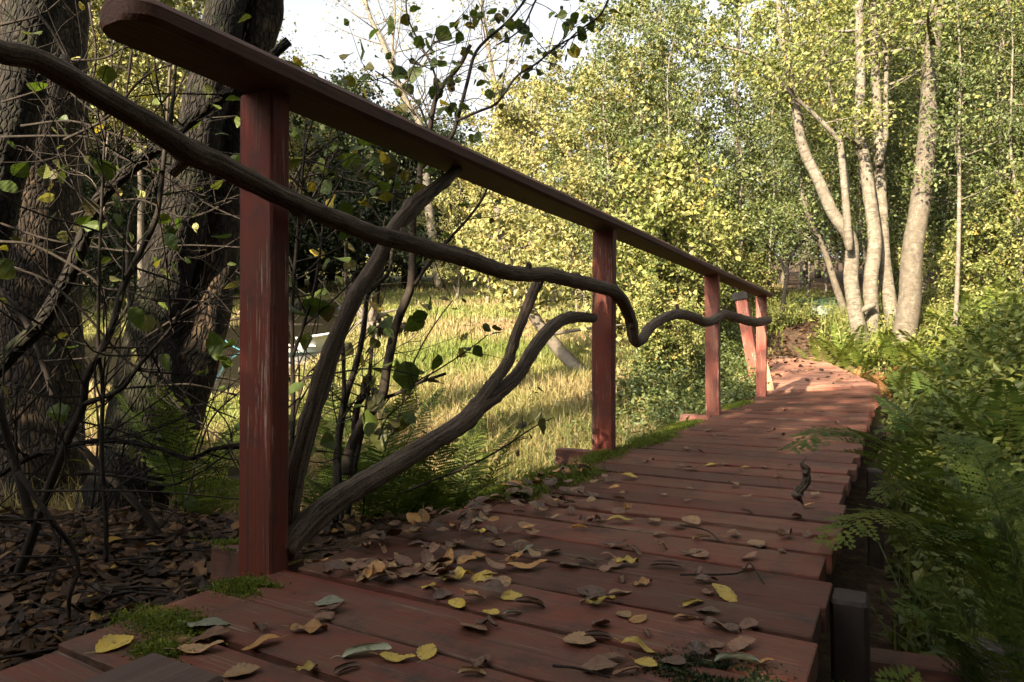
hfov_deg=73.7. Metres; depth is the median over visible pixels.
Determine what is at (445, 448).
fern
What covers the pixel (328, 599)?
fallen leaf
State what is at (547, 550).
fallen leaf
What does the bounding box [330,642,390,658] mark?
fallen leaf
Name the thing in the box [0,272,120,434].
bare twig
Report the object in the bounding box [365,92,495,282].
dark tree
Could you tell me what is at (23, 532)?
stick
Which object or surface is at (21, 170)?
bare twig
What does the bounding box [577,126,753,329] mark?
shrub
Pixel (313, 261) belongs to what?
dark tree
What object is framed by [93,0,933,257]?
sky
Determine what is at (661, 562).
fallen leaf
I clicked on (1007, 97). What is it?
sapling
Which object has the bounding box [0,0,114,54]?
bare twig
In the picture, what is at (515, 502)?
fallen leaf
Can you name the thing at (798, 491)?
withered leaf
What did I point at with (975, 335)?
fern
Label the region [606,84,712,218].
bushy tree
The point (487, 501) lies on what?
fallen leaf
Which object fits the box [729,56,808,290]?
sapling
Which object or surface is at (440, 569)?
fallen leaf
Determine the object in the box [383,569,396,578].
fallen leaf
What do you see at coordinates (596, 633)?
fallen leaf
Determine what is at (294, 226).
dark tree
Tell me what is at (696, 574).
twig
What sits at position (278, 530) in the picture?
railing
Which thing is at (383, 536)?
fallen leaf
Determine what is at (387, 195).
leafy shrub
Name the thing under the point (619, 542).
fallen leaf
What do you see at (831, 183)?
sapling
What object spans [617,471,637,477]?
fallen leaf
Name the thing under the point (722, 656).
fallen leaf
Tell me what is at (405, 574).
fallen leaf
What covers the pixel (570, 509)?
fallen leaf
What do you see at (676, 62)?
sapling
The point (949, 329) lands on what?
fern
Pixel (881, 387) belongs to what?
fern
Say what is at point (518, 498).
fallen leaf
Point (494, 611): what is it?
fallen leaf
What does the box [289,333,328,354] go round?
rowing boat
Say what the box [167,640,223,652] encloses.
fallen leaf
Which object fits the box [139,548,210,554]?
stick
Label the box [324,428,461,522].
fern
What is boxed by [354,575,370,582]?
fallen leaf
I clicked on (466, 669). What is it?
fallen leaf
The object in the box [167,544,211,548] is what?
stick
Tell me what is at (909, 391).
fern
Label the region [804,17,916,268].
sapling
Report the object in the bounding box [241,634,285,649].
fallen leaf
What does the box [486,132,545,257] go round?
dark tree
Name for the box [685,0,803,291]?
sapling
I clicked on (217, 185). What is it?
bare twig
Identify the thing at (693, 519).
fallen leaf
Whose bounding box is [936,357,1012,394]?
fern
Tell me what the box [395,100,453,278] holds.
dark tree
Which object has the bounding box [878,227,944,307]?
shrub
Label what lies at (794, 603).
boardwalk
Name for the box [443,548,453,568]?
fallen leaf
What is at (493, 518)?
fallen leaf
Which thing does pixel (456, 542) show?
fallen leaf
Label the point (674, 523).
fallen leaf
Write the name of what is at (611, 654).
fallen leaf
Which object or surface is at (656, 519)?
fallen leaf
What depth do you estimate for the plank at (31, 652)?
1.25 m
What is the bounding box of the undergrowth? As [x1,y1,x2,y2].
[847,272,1023,681]
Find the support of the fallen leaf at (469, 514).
on the fallen leaf
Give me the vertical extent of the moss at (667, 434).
0.027 m
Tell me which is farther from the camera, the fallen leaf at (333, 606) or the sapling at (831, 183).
the sapling at (831, 183)
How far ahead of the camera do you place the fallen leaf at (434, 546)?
1.43 m
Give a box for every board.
[767,363,773,389]
[870,647,964,681]
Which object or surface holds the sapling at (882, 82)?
on the ground at (856, 576)
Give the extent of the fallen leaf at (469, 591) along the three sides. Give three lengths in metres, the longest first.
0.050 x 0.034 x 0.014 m
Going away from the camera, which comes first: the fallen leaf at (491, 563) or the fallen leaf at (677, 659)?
the fallen leaf at (677, 659)
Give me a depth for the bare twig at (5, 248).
1.82 m
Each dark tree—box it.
[82,10,178,299]
[82,67,203,266]
[82,130,155,310]
[144,154,239,289]
[236,173,336,279]
[237,113,389,288]
[289,58,452,285]
[289,76,394,291]
[290,155,350,289]
[296,134,374,282]
[363,86,476,288]
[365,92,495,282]
[366,99,410,279]
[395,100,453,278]
[442,119,503,281]
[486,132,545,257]
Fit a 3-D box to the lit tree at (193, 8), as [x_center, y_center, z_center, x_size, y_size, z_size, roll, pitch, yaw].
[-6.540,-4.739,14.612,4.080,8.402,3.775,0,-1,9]
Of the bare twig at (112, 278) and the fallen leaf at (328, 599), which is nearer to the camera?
the fallen leaf at (328, 599)
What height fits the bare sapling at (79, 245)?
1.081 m
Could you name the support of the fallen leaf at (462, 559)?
on the boardwalk at (794, 603)
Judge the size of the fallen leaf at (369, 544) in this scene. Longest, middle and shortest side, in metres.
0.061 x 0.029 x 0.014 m
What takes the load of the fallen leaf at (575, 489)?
on the boardwalk at (794, 603)
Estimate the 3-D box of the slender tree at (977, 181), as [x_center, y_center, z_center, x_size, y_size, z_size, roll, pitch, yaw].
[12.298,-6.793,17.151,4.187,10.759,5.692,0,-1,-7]
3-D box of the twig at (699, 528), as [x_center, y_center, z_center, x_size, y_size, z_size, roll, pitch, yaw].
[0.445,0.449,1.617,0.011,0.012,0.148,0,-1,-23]
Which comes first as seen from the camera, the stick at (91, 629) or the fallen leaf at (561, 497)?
the stick at (91, 629)
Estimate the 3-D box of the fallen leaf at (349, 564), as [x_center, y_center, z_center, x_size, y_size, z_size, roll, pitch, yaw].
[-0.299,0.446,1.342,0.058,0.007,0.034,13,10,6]
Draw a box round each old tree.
[0,0,64,287]
[0,0,90,513]
[78,272,85,439]
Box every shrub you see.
[289,62,436,257]
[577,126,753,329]
[579,241,644,342]
[584,199,669,329]
[616,272,687,372]
[627,168,732,301]
[661,192,754,314]
[661,224,738,329]
[661,295,704,382]
[696,189,762,296]
[696,197,766,308]
[732,187,800,296]
[733,241,779,309]
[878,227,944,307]
[922,225,986,306]
[930,203,1003,306]
[944,168,1023,297]
[980,179,1023,304]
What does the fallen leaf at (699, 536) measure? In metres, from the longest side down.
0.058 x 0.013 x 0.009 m
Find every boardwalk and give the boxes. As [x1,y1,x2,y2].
[0,387,887,681]
[739,357,876,392]
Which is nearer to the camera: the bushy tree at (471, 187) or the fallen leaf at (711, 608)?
the fallen leaf at (711, 608)
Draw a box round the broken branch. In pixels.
[368,369,446,404]
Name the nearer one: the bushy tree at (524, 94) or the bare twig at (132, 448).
the bare twig at (132, 448)
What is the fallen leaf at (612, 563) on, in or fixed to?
on the boardwalk at (794, 603)
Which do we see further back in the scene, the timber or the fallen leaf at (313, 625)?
the timber
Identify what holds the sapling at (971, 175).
on the ground at (856, 576)
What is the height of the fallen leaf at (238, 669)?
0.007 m
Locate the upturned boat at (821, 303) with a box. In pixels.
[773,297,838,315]
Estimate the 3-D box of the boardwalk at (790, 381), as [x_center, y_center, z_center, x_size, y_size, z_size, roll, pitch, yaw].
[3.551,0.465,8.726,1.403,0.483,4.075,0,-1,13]
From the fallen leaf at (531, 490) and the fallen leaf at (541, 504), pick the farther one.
the fallen leaf at (531, 490)
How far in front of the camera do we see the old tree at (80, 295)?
3.61 m
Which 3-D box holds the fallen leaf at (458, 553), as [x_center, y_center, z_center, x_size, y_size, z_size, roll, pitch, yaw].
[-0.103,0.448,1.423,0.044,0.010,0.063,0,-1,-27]
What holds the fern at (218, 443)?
on the ground at (856, 576)
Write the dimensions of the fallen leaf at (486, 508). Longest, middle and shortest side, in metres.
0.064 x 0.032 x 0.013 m
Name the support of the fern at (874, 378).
on the ground at (856, 576)
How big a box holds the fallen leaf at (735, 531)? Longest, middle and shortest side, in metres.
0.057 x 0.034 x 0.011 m
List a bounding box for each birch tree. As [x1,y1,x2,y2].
[680,0,908,345]
[744,0,1023,344]
[772,0,1008,325]
[786,0,990,340]
[886,0,1023,274]
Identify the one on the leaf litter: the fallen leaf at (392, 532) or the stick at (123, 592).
the stick at (123, 592)
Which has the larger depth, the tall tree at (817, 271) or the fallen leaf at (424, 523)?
the tall tree at (817, 271)
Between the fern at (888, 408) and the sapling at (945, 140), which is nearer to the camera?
the fern at (888, 408)
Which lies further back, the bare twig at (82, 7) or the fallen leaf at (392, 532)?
the bare twig at (82, 7)
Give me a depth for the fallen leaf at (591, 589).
1.22 m
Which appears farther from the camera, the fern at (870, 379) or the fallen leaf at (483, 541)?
the fern at (870, 379)
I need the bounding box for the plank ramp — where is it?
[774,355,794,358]
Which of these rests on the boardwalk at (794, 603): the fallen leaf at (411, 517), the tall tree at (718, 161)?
the fallen leaf at (411, 517)
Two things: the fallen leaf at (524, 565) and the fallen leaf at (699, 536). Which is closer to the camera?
the fallen leaf at (524, 565)
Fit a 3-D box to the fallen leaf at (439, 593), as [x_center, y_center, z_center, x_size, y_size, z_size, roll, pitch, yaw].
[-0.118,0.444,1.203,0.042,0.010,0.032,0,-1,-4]
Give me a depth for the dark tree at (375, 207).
31.05 m
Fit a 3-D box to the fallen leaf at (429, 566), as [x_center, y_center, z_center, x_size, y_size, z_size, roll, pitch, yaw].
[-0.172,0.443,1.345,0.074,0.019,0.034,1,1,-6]
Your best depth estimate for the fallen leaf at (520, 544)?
1.48 m
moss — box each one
[92,534,320,664]
[453,398,755,508]
[581,642,848,681]
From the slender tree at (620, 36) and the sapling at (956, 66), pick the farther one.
the slender tree at (620, 36)
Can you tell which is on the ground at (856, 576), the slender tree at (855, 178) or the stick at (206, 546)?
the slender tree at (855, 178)
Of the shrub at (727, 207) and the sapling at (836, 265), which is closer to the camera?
the shrub at (727, 207)
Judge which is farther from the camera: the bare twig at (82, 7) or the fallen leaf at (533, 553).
the bare twig at (82, 7)
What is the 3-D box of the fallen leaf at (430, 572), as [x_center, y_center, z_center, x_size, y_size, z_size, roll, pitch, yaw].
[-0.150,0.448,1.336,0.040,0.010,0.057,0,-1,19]
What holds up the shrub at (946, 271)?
on the ground at (856, 576)
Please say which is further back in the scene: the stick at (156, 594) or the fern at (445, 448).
the fern at (445, 448)
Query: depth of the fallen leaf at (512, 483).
2.11 m
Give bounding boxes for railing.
[0,0,772,577]
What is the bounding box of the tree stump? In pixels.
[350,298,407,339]
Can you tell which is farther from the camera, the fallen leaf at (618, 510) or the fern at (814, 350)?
the fern at (814, 350)
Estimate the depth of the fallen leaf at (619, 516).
1.74 m
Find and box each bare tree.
[315,0,478,287]
[439,0,542,261]
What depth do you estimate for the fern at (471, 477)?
2.82 m
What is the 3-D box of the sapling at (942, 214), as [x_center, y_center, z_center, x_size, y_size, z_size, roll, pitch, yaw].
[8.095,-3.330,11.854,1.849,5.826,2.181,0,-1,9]
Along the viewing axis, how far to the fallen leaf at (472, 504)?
1.85 m
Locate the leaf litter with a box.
[0,505,441,670]
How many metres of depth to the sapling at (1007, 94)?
11.05 m
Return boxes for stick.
[0,514,22,518]
[0,524,63,540]
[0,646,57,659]
[20,528,142,535]
[21,602,65,611]
[30,590,179,597]
[71,580,138,589]
[79,556,163,560]
[82,623,113,632]
[90,589,177,599]
[93,582,141,605]
[116,584,214,589]
[124,531,238,539]
[126,563,181,574]
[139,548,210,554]
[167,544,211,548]
[300,548,340,553]
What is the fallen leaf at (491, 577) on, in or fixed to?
on the boardwalk at (794, 603)
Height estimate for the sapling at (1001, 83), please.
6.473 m
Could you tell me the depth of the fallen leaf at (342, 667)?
0.92 m
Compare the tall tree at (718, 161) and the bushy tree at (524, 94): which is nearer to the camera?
the bushy tree at (524, 94)
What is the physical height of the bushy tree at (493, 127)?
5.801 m
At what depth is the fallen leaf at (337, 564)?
1.30 m
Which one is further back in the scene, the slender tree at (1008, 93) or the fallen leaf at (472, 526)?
the slender tree at (1008, 93)
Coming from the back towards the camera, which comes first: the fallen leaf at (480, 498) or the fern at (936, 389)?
the fern at (936, 389)
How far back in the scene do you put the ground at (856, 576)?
2.92 m
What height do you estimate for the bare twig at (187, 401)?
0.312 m
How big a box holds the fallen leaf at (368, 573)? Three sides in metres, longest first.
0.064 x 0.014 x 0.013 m
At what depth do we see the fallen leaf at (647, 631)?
1.04 m
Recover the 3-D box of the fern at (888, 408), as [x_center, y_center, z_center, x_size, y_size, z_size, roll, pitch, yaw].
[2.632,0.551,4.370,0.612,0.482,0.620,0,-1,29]
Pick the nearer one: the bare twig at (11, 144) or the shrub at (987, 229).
the bare twig at (11, 144)
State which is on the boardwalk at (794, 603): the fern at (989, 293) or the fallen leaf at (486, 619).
the fallen leaf at (486, 619)
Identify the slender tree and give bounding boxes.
[506,0,672,230]
[574,0,841,300]
[653,0,896,254]
[714,0,904,292]
[728,0,863,292]
[768,0,908,274]
[789,0,1023,290]
[796,0,956,254]
[886,0,1023,274]
[941,11,1023,192]
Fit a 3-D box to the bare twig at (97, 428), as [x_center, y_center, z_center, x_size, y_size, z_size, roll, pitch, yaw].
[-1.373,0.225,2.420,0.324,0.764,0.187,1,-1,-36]
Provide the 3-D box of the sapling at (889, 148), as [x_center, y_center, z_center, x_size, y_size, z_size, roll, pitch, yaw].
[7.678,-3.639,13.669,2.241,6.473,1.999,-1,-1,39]
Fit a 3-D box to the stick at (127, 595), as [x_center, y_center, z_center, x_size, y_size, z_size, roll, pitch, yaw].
[-0.854,0.614,1.540,0.410,0.073,0.014,-1,-1,38]
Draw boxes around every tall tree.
[690,131,735,262]
[715,120,786,276]
[726,82,846,284]
[762,39,863,277]
[767,0,913,278]
[783,0,955,271]
[813,0,948,286]
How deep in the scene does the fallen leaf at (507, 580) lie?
1.27 m
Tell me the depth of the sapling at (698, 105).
12.92 m
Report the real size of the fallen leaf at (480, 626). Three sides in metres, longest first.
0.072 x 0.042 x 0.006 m
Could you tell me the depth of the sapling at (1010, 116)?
9.32 m
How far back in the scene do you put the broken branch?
2.19 m
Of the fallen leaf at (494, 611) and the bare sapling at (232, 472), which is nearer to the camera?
the fallen leaf at (494, 611)
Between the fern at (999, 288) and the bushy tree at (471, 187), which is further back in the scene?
the bushy tree at (471, 187)
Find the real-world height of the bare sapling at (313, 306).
1.346 m
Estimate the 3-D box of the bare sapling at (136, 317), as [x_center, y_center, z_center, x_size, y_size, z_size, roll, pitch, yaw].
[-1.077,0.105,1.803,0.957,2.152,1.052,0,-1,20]
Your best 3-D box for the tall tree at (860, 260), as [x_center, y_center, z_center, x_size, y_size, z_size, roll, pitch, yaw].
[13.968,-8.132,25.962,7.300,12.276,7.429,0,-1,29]
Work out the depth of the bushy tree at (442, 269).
19.45 m
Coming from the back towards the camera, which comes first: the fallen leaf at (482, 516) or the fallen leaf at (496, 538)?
the fallen leaf at (482, 516)
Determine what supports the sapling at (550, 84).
on the ground at (856, 576)
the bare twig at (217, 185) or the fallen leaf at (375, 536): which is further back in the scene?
the bare twig at (217, 185)
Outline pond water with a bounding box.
[84,299,341,397]
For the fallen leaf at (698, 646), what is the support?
on the boardwalk at (794, 603)
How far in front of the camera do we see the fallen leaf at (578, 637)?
1.02 m
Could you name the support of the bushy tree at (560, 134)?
on the ground at (856, 576)
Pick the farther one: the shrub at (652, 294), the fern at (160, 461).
the shrub at (652, 294)
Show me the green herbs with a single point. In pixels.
(734, 364)
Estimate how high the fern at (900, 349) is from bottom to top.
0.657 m
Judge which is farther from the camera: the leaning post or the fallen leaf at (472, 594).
the leaning post
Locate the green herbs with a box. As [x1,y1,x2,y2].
[319,306,776,511]
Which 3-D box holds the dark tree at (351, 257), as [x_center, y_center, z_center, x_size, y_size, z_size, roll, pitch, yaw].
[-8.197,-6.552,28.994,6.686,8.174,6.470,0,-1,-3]
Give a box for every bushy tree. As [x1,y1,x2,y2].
[408,110,535,301]
[416,172,494,298]
[454,104,553,263]
[455,37,585,292]
[470,55,649,303]
[512,59,650,311]
[533,46,664,268]
[535,51,704,280]
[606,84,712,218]
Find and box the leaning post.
[732,291,755,383]
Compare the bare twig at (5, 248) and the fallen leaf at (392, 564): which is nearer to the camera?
the fallen leaf at (392, 564)
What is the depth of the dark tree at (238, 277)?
17.15 m
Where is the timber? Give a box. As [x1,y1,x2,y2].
[961,636,1023,681]
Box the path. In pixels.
[755,299,850,383]
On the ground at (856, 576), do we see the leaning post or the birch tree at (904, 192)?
the birch tree at (904, 192)
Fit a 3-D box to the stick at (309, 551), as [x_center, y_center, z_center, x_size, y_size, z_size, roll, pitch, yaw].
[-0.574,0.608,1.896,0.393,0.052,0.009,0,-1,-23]
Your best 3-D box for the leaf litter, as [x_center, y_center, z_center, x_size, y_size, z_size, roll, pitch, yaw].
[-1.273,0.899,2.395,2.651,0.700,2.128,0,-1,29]
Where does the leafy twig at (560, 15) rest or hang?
attached to the bare sapling at (412, 74)
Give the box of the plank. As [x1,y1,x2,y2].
[82,653,223,681]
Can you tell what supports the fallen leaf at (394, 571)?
on the boardwalk at (794, 603)
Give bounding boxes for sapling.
[0,0,177,562]
[0,0,291,406]
[0,0,350,575]
[0,288,238,540]
[0,342,379,561]
[0,435,305,625]
[9,0,239,391]
[158,60,444,464]
[289,86,442,523]
[289,187,428,527]
[293,0,631,474]
[517,39,624,311]
[553,0,666,255]
[564,0,707,225]
[604,0,717,220]
[623,0,746,209]
[647,0,772,245]
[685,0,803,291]
[705,34,799,245]
[721,185,865,322]
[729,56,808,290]
[754,110,896,315]
[766,45,859,297]
[772,43,870,296]
[791,22,869,284]
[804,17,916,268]
[829,4,930,291]
[831,3,944,287]
[852,1,968,235]
[870,0,992,299]
[870,16,956,303]
[880,0,1023,328]
[886,0,1015,298]
[904,4,993,224]
[908,51,977,264]
[910,1,1021,276]
[914,0,1023,288]
[915,0,1023,278]
[942,0,1023,285]
[944,0,1023,284]
[961,0,1023,219]
[971,3,1023,193]
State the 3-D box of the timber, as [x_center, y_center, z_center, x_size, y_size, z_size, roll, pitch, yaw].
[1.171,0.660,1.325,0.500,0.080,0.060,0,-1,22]
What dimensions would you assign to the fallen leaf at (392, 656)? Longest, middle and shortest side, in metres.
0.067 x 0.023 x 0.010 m
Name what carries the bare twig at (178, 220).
attached to the bare twig at (76, 229)
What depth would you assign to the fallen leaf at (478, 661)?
0.95 m
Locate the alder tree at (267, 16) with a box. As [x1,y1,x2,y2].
[73,0,283,515]
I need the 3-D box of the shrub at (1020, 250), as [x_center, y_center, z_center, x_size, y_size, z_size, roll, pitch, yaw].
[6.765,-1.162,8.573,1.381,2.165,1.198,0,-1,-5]
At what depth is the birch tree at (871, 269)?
10.74 m
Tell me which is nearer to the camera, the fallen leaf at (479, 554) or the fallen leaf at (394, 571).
the fallen leaf at (394, 571)
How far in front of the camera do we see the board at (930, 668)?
1.53 m
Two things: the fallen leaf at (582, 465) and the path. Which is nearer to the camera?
the fallen leaf at (582, 465)
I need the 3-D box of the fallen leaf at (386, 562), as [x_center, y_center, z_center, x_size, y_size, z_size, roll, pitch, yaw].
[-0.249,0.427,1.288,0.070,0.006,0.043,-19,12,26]
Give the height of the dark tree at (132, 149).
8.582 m
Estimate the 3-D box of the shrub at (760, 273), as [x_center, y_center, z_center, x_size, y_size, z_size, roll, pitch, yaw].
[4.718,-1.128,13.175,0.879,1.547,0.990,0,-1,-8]
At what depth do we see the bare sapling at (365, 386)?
2.36 m
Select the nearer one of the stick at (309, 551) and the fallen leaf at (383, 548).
the fallen leaf at (383, 548)
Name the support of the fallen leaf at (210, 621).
on the boardwalk at (794, 603)
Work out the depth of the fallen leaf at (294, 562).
1.39 m
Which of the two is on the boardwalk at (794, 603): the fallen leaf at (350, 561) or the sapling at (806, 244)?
the fallen leaf at (350, 561)
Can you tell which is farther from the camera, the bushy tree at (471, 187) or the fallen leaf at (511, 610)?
the bushy tree at (471, 187)
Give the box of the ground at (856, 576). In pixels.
[0,252,1016,681]
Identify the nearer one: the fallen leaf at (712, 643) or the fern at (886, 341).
the fallen leaf at (712, 643)
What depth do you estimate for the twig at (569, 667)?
0.91 m
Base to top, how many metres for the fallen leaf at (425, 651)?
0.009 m
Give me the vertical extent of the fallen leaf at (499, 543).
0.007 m
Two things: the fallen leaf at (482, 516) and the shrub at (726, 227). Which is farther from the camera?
the shrub at (726, 227)
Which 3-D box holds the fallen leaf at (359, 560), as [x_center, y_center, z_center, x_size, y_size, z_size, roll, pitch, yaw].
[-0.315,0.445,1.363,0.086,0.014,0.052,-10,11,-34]
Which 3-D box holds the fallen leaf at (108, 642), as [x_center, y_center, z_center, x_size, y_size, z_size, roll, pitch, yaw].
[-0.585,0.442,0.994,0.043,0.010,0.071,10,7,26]
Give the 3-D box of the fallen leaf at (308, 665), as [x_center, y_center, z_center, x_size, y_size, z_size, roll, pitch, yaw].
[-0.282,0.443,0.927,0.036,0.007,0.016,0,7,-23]
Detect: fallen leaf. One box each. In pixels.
[88,634,132,652]
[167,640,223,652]
[178,617,230,626]
[182,625,230,641]
[220,662,259,676]
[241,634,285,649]
[253,622,267,631]
[284,618,327,632]
[288,558,302,565]
[290,660,317,670]
[308,611,334,619]
[309,595,343,605]
[311,601,342,610]
[316,606,330,609]
[318,559,350,568]
[321,562,332,572]
[328,661,359,674]
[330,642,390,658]
[331,558,355,562]
[333,557,373,569]
[344,558,366,563]
[346,561,359,572]
[348,561,367,570]
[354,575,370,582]
[359,555,377,575]
[360,541,372,548]
[362,527,388,537]
[362,560,385,575]
[364,566,372,577]
[369,534,378,538]
[369,572,398,579]
[371,651,414,661]
[376,518,400,524]
[376,559,389,572]
[378,543,386,552]
[380,533,388,540]
[382,568,404,578]
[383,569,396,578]
[385,529,401,535]
[389,561,396,566]
[393,553,412,565]
[400,573,410,576]
[402,569,420,575]
[403,525,423,532]
[406,513,421,523]
[408,540,426,544]
[408,558,443,570]
[409,525,422,531]
[410,560,425,574]
[416,522,431,526]
[416,643,436,662]
[417,505,429,522]
[419,582,435,588]
[420,545,434,562]
[425,505,432,510]
[425,568,437,574]
[428,557,456,561]
[429,542,439,551]
[430,519,443,527]
[431,527,448,530]
[433,567,449,573]
[433,588,455,598]
[435,566,470,580]
[438,571,456,575]
[439,545,449,550]
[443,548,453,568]
[445,541,455,546]
[448,598,466,607]
[453,539,464,544]
[453,550,471,559]
[453,666,486,674]
[457,553,477,563]
[457,619,486,629]
[458,523,474,530]
[459,509,473,521]
[459,588,478,593]
[460,519,471,529]
[461,593,485,597]
[467,502,477,507]
[471,569,492,581]
[471,651,493,666]
[472,551,485,556]
[473,528,488,531]
[474,615,497,625]
[475,495,491,502]
[476,579,509,590]
[478,538,492,544]
[479,510,487,519]
[479,608,499,613]
[482,497,501,503]
[482,504,492,512]
[483,553,505,568]
[483,576,503,581]
[485,522,497,533]
[488,493,505,496]
[488,516,498,520]
[489,537,501,541]
[491,500,504,507]
[493,540,505,545]
[495,559,546,567]
[495,590,521,599]
[498,576,510,586]
[501,551,522,560]
[501,609,521,613]
[505,481,518,485]
[506,487,518,493]
[507,497,524,501]
[507,539,532,549]
[510,499,525,506]
[512,544,532,550]
[513,596,544,607]
[518,488,530,491]
[518,522,529,527]
[521,523,536,527]
[524,525,539,534]
[526,486,532,495]
[527,545,540,556]
[528,498,540,509]
[534,500,544,508]
[539,489,557,506]
[543,478,559,485]
[544,549,559,551]
[545,493,565,500]
[555,630,595,643]
[558,487,570,491]
[559,560,578,565]
[561,500,576,503]
[565,506,574,512]
[569,487,583,493]
[569,585,606,595]
[571,523,586,527]
[571,656,617,671]
[573,464,590,468]
[580,592,614,603]
[584,514,600,521]
[584,592,610,599]
[584,630,611,636]
[586,496,595,501]
[591,652,625,657]
[592,619,610,624]
[599,565,609,571]
[602,538,632,545]
[605,514,631,519]
[608,507,626,512]
[608,556,622,566]
[608,588,631,593]
[611,495,625,498]
[612,555,638,562]
[612,664,646,673]
[613,636,653,651]
[616,610,631,616]
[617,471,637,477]
[618,574,624,581]
[623,503,631,509]
[627,544,641,555]
[628,614,646,622]
[630,576,651,585]
[631,656,657,666]
[643,629,649,635]
[645,560,683,566]
[647,518,660,520]
[653,536,667,549]
[661,655,689,664]
[669,521,687,525]
[672,613,693,617]
[681,515,700,523]
[681,639,719,654]
[682,598,703,605]
[688,534,709,539]
[689,548,708,556]
[689,573,717,579]
[691,606,720,611]
[695,566,702,573]
[702,588,711,593]
[703,616,751,632]
[705,652,760,662]
[706,638,723,647]
[712,583,736,601]
[720,635,755,650]
[727,529,741,534]
[729,652,773,663]
[736,551,756,559]
[739,617,760,628]
[747,539,768,544]
[777,527,791,535]
[801,528,812,536]
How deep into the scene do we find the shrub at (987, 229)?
9.75 m
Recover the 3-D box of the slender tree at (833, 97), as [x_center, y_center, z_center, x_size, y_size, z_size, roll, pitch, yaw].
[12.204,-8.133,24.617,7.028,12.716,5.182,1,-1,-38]
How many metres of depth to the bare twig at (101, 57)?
2.37 m
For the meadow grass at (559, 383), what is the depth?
6.69 m
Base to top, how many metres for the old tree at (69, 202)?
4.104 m
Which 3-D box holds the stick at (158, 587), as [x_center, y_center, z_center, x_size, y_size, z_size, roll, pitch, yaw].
[-0.824,0.588,1.627,0.218,0.020,0.018,0,-1,-15]
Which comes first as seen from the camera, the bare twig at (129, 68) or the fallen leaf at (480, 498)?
the fallen leaf at (480, 498)
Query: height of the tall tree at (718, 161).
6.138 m
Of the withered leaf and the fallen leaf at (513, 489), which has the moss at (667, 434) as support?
the fallen leaf at (513, 489)
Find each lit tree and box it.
[88,0,183,153]
[88,0,205,276]
[88,0,307,139]
[276,28,353,189]
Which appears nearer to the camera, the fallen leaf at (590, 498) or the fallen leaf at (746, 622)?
the fallen leaf at (746, 622)
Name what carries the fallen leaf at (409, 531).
on the boardwalk at (794, 603)
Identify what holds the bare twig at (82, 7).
attached to the bare sapling at (60, 235)
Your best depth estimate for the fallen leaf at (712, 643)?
1.00 m
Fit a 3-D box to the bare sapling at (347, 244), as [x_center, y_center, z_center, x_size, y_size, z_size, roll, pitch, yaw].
[-0.557,0.068,2.329,0.513,1.174,0.474,0,-1,-18]
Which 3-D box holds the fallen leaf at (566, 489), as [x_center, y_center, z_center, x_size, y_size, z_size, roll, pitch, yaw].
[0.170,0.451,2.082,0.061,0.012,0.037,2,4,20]
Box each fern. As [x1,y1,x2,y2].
[110,382,239,514]
[172,428,238,513]
[289,380,446,522]
[289,439,373,510]
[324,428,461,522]
[362,433,489,521]
[391,418,515,522]
[397,420,535,518]
[781,424,1023,640]
[793,337,861,369]
[813,324,874,364]
[831,663,922,681]
[833,365,874,377]
[849,331,895,371]
[850,371,887,384]
[861,367,899,384]
[871,320,937,363]
[871,393,983,449]
[873,335,953,369]
[877,379,906,397]
[879,366,935,401]
[890,394,1015,463]
[891,377,957,406]
[893,372,986,417]
[893,515,1023,681]
[898,329,959,371]
[908,352,971,380]
[920,382,1023,417]
[921,285,981,327]
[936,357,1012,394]
[937,317,989,347]
[937,380,1023,461]
[948,277,1006,316]
[960,314,1023,359]
[960,341,1023,381]
[968,293,1020,329]
[985,287,1023,309]
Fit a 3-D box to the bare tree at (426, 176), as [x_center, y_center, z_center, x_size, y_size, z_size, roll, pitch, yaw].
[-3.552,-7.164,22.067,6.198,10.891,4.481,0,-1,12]
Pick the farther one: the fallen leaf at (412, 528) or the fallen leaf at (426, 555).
the fallen leaf at (412, 528)
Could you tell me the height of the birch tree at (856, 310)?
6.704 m
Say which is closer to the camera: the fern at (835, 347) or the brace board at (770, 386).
the brace board at (770, 386)
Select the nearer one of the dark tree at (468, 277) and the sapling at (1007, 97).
the sapling at (1007, 97)
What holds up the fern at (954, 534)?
on the ground at (856, 576)
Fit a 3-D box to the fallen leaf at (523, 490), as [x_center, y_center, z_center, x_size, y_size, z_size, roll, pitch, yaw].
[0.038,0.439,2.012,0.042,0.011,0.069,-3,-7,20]
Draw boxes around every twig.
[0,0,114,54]
[0,0,175,234]
[0,5,241,162]
[0,117,299,248]
[0,191,239,267]
[0,217,239,337]
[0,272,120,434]
[1,1,84,178]
[6,2,134,197]
[14,248,235,484]
[20,120,303,261]
[32,46,210,210]
[64,8,169,66]
[71,123,232,228]
[73,296,178,512]
[77,377,237,494]
[82,51,148,149]
[125,383,301,459]
[142,259,289,357]
[163,388,239,519]
[171,360,239,511]
[320,348,552,500]
[391,282,505,435]
[469,0,608,142]
[552,664,609,677]
[679,524,719,540]
[680,563,763,584]
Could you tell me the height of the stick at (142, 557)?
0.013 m
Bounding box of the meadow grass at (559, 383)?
[0,278,783,522]
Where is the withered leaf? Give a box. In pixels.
[791,457,810,507]
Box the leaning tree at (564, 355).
[444,185,704,373]
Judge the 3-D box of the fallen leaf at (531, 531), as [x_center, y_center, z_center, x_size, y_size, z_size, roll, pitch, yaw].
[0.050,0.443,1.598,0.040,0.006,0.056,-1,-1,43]
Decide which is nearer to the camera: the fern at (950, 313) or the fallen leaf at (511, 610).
the fallen leaf at (511, 610)

